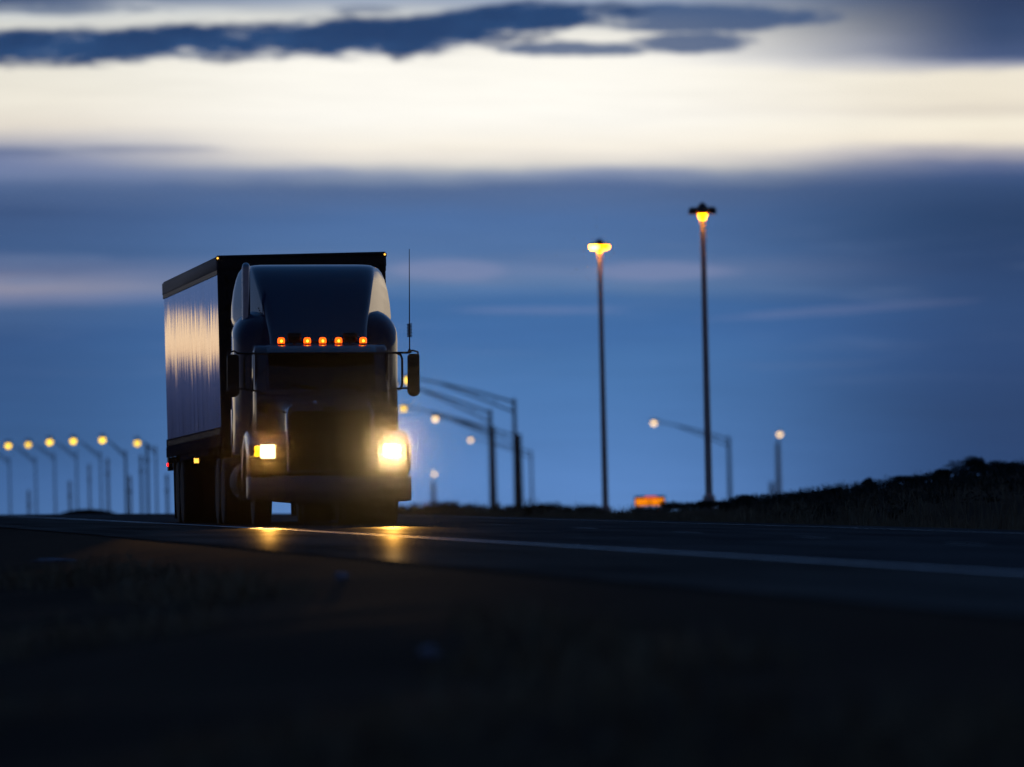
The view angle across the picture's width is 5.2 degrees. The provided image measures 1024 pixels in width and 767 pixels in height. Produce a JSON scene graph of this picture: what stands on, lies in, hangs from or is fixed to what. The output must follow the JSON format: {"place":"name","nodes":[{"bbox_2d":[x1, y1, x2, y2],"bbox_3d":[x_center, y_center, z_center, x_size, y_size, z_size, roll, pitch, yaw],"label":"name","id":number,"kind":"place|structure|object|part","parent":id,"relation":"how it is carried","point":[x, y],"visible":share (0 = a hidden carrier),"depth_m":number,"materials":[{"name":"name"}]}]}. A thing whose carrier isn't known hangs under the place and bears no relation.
{"place":"outdoors","nodes":[
{"label":"outdoors","id":0,"kind":"place"},
{"bbox_2d":[29,558,75,562],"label":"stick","id":1,"kind":"object","parent":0,"point":[49,559],"visible":0.77,"depth_m":121.79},
{"bbox_2d":[333,572,348,580],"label":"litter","id":2,"kind":"object","parent":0,"point":[341,576],"visible":1,"depth_m":89.97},
{"bbox_2d":[418,646,440,658],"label":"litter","id":3,"kind":"object","parent":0,"point":[423,651],"visible":0.82,"depth_m":63.36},
{"bbox_2d":[0,472,1023,766],"bbox_3d":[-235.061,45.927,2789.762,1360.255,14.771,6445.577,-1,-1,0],"label":"ground","id":4,"kind":"structure","parent":0,"point":[366,630],"depth_m":62.88,"materials":[{"name":"soil"}]},
{"bbox_2d":[0,454,10,513],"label":"street lamp","id":5,"kind":"object","parent":4,"relation":"on","point":[9,482],"visible":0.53,"depth_m":689.95,"materials":[{"name":"grey metal"}]},
{"bbox_2d":[5,440,36,513],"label":"street lamp","id":6,"kind":"object","parent":4,"relation":"on","point":[9,445],"visible":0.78,"depth_m":669.90,"materials":[{"name":"grey metal"}]},
{"bbox_2d":[27,490,30,513],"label":"utility post","id":7,"kind":"object","parent":4,"relation":"on","point":[28,496],"visible":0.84,"depth_m":679.91,"materials":[{"name":"grey metal"}]},
{"bbox_2d":[25,439,55,513],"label":"street lamp","id":8,"kind":"object","parent":4,"relation":"on","point":[28,444],"visible":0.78,"depth_m":654.92,"materials":[{"name":"grey metal"}]},
{"bbox_2d":[46,436,77,509],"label":"street lamp","id":9,"kind":"object","parent":4,"relation":"on","point":[49,442],"visible":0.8,"depth_m":639.91,"materials":[{"name":"grey metal"}]},
{"bbox_2d":[68,480,71,510],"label":"utility post","id":10,"kind":"object","parent":4,"relation":"on","point":[69,489],"visible":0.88,"depth_m":664.91,"materials":[{"name":"grey metal"}]},
{"bbox_2d":[70,435,102,509],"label":"street lamp","id":11,"kind":"object","parent":4,"relation":"on","point":[72,441],"visible":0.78,"depth_m":624.80,"materials":[{"name":"grey metal"}]},
{"bbox_2d":[60,509,116,513],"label":"mound","id":12,"kind":"object","parent":4,"relation":"on","point":[88,511],"visible":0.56,"depth_m":418.95,"materials":[{"name":"soil"}]},
{"bbox_2d":[106,458,109,510],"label":"utility post","id":13,"kind":"object","parent":4,"relation":"on","point":[108,493],"visible":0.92,"depth_m":629.93,"materials":[{"name":"grey metal"}]},
{"bbox_2d":[99,434,127,513],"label":"street lamp","id":14,"kind":"object","parent":4,"relation":"on","point":[101,440],"visible":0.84,"depth_m":609.92,"materials":[{"name":"grey metal"}]},
{"bbox_2d":[128,475,131,513],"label":"utility post","id":15,"kind":"object","parent":4,"relation":"on","point":[130,496],"visible":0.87,"depth_m":611.92,"materials":[{"name":"grey metal"}]},
{"bbox_2d":[139,454,142,513],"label":"utility post","id":16,"kind":"object","parent":4,"relation":"on","point":[141,484],"visible":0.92,"depth_m":604.94,"materials":[{"name":"grey metal"}]},
{"bbox_2d":[134,437,157,513],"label":"street lamp","id":17,"kind":"object","parent":4,"relation":"on","point":[136,443],"visible":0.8,"depth_m":589.93,"materials":[{"name":"grey metal"}]},
{"bbox_2d":[145,443,149,513],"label":"utility post","id":18,"kind":"object","parent":4,"relation":"on","point":[147,482],"visible":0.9,"depth_m":591.93,"materials":[{"name":"grey metal"}]},
{"bbox_2d":[165,474,168,513],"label":"utility post","id":19,"kind":"object","parent":4,"relation":"on","point":[167,496],"visible":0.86,"depth_m":591.92,"materials":[{"name":"grey metal"}]},
{"bbox_2d":[431,471,435,502],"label":"street lamp","id":20,"kind":"object","parent":4,"relation":"on","point":[433,496],"visible":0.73,"depth_m":1499.69,"materials":[{"name":"beige metal"}]},
{"bbox_2d":[398,380,494,508],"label":"street lamp","id":21,"kind":"object","parent":4,"relation":"on","point":[491,479],"visible":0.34,"depth_m":799.84,"materials":[{"name":"grey metal"}]},
{"bbox_2d":[398,404,496,509],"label":"street lamp","id":22,"kind":"object","parent":4,"relation":"on","point":[403,408],"visible":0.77,"depth_m":889.77,"materials":[{"name":"grey metal"}]},
{"bbox_2d":[403,375,518,505],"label":"street lamp","id":23,"kind":"object","parent":4,"relation":"on","point":[515,462],"visible":0.53,"depth_m":739.86,"materials":[{"name":"grey metal"}]},
{"bbox_2d":[430,415,523,505],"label":"street lamp","id":24,"kind":"object","parent":4,"relation":"on","point":[520,470],"visible":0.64,"depth_m":959.82,"materials":[{"name":"beige metal"}]},
{"bbox_2d":[467,437,532,503],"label":"street lamp","id":25,"kind":"object","parent":4,"relation":"on","point":[531,470],"visible":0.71,"depth_m":1289.82,"materials":[{"name":"beige metal"}]},
{"bbox_2d":[522,506,532,516],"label":"weed","id":26,"kind":"object","parent":4,"relation":"on","point":[528,509],"visible":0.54,"depth_m":231.93,"materials":[{"name":"green plant"}]},
{"bbox_2d":[398,499,703,514],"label":"roadside brush","id":27,"kind":"object","parent":4,"relation":"on","point":[450,504],"visible":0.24,"depth_m":399.95,"materials":[{"name":"green plant"}]},
{"bbox_2d":[589,238,610,511],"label":"post lamp","id":28,"kind":"object","parent":4,"relation":"on","point":[599,245],"visible":0.98,"depth_m":399.95,"materials":[{"name":"grey metal"}]},
{"bbox_2d":[634,495,664,507],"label":"lit sign","id":29,"kind":"object","parent":4,"relation":"on","point":[644,500],"visible":0.84,"depth_m":449.90,"materials":[{"name":"orange"}]},
{"bbox_2d":[649,419,731,499],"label":"street lamp","id":30,"kind":"object","parent":4,"relation":"on","point":[728,464],"visible":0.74,"depth_m":1049.81,"materials":[{"name":"beige metal"}]},
{"bbox_2d":[688,202,716,508],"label":"post lamp","id":31,"kind":"object","parent":4,"relation":"on","point":[701,210],"visible":0.97,"depth_m":339.96,"materials":[{"name":"grey metal"}]},
{"bbox_2d":[695,500,718,508],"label":"shrub","id":32,"kind":"object","parent":4,"relation":"on","point":[712,504],"visible":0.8,"depth_m":299.82,"materials":[{"name":"green plant"}]},
{"bbox_2d":[716,498,736,511],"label":"shrub","id":33,"kind":"object","parent":4,"relation":"on","point":[727,504],"visible":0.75,"depth_m":255.87,"materials":[{"name":"green plant"}]},
{"bbox_2d":[730,494,755,509],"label":"shrub","id":34,"kind":"object","parent":4,"relation":"on","point":[736,501],"visible":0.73,"depth_m":254.95,"materials":[{"name":"green plant"}]},
{"bbox_2d":[768,482,774,497],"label":"utility post","id":35,"kind":"object","parent":4,"relation":"on","point":[771,485],"visible":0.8,"depth_m":1119.77,"materials":[{"name":"grey"}]},
{"bbox_2d":[776,431,781,493],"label":"street lamp","id":36,"kind":"object","parent":4,"relation":"on","point":[778,474],"visible":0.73,"depth_m":1099.78,"materials":[{"name":"beige metal"}]},
{"bbox_2d":[768,492,799,503],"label":"shrub","id":37,"kind":"object","parent":4,"relation":"on","point":[785,494],"visible":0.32,"depth_m":254.72,"materials":[{"name":"green plant"}]},
{"bbox_2d":[821,487,845,495],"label":"shrub","id":38,"kind":"object","parent":4,"relation":"on","point":[839,489],"visible":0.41,"depth_m":255.93,"materials":[{"name":"green plant"}]},
{"bbox_2d":[862,478,875,489],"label":"shrub","id":39,"kind":"object","parent":4,"relation":"on","point":[867,483],"visible":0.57,"depth_m":259.87,"materials":[{"name":"green plant"}]},
{"bbox_2d":[720,458,1023,522],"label":"scrub","id":40,"kind":"object","parent":4,"relation":"on","point":[937,481],"visible":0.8,"depth_m":221.30,"materials":[{"name":"green plant"}]},
{"bbox_2d":[888,475,932,484],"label":"shrub","id":41,"kind":"object","parent":4,"relation":"on","point":[903,478],"visible":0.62,"depth_m":262.03,"materials":[{"name":"green plant"}]},
{"bbox_2d":[931,468,953,478],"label":"shrub","id":42,"kind":"object","parent":4,"relation":"on","point":[947,472],"visible":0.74,"depth_m":264.89,"materials":[{"name":"green plant"}]},
{"bbox_2d":[944,455,985,476],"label":"shrub","id":43,"kind":"object","parent":4,"relation":"on","point":[970,462],"visible":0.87,"depth_m":267.81,"materials":[{"name":"green plant"}]},
{"bbox_2d":[985,460,1023,471],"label":"shrub","id":44,"kind":"object","parent":4,"relation":"on","point":[997,464],"visible":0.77,"depth_m":267.63,"materials":[{"name":"green plant"}]},
{"bbox_2d":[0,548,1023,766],"bbox_3d":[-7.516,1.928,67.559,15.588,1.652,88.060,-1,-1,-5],"label":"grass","id":45,"kind":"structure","parent":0,"point":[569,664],"depth_m":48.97,"materials":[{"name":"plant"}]},
{"bbox_2d":[0,516,1023,616],"bbox_3d":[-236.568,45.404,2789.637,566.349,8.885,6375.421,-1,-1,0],"label":"road shoulder","id":46,"kind":"object","parent":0,"point":[999,593],"visible":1,"depth_m":89.05},
{"bbox_2d":[0,514,1023,571],"bbox_3d":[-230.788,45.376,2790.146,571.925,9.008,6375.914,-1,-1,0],"label":"road","id":47,"kind":"structure","parent":0,"point":[923,546],"depth_m":129.77,"materials":[{"name":"grey asphalt"}]},
{"bbox_2d":[162,252,386,522],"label":"box trailer","id":48,"kind":"object","parent":47,"relation":"on","point":[197,312],"visible":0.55,"depth_m":181.24,"materials":[{"name":"paint"}]},
{"bbox_2d":[214,249,419,525],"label":"semi truck","id":49,"kind":"object","parent":47,"relation":"on","point":[313,388],"visible":1,"depth_m":170.65,"materials":[{"name":"metal"}]},
{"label":"door","id":50,"kind":"part","parent":49,"relation":"part of","materials":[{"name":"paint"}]},
{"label":"door","id":51,"kind":"part","parent":49,"relation":"part of","materials":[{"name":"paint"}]},
{"bbox_2d":[13,516,1023,573],"bbox_3d":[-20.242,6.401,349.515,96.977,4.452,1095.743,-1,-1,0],"label":"edge line","id":52,"kind":"object","parent":47,"relation":"on","point":[617,548],"visible":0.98,"depth_m":104.55,"materials":[{"name":"paint"}]},
{"bbox_2d":[272,513,1008,532],"bbox_3d":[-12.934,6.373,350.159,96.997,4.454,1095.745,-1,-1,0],"label":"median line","id":53,"kind":"object","parent":47,"relation":"on","point":[734,524],"visible":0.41,"depth_m":165.24,"materials":[{"name":"paint"}]},
{"bbox_2d":[0,0,1023,514],"label":"sky","id":54,"kind":"structure","parent":0,"point":[860,163],"materials":[{"name":"blue"}]},
{"bbox_2d":[398,471,1023,529],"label":"verge grass","id":55,"kind":"structure","parent":0,"point":[694,515],"depth_m":192.72,"materials":[{"name":"black plant"}]}
]}

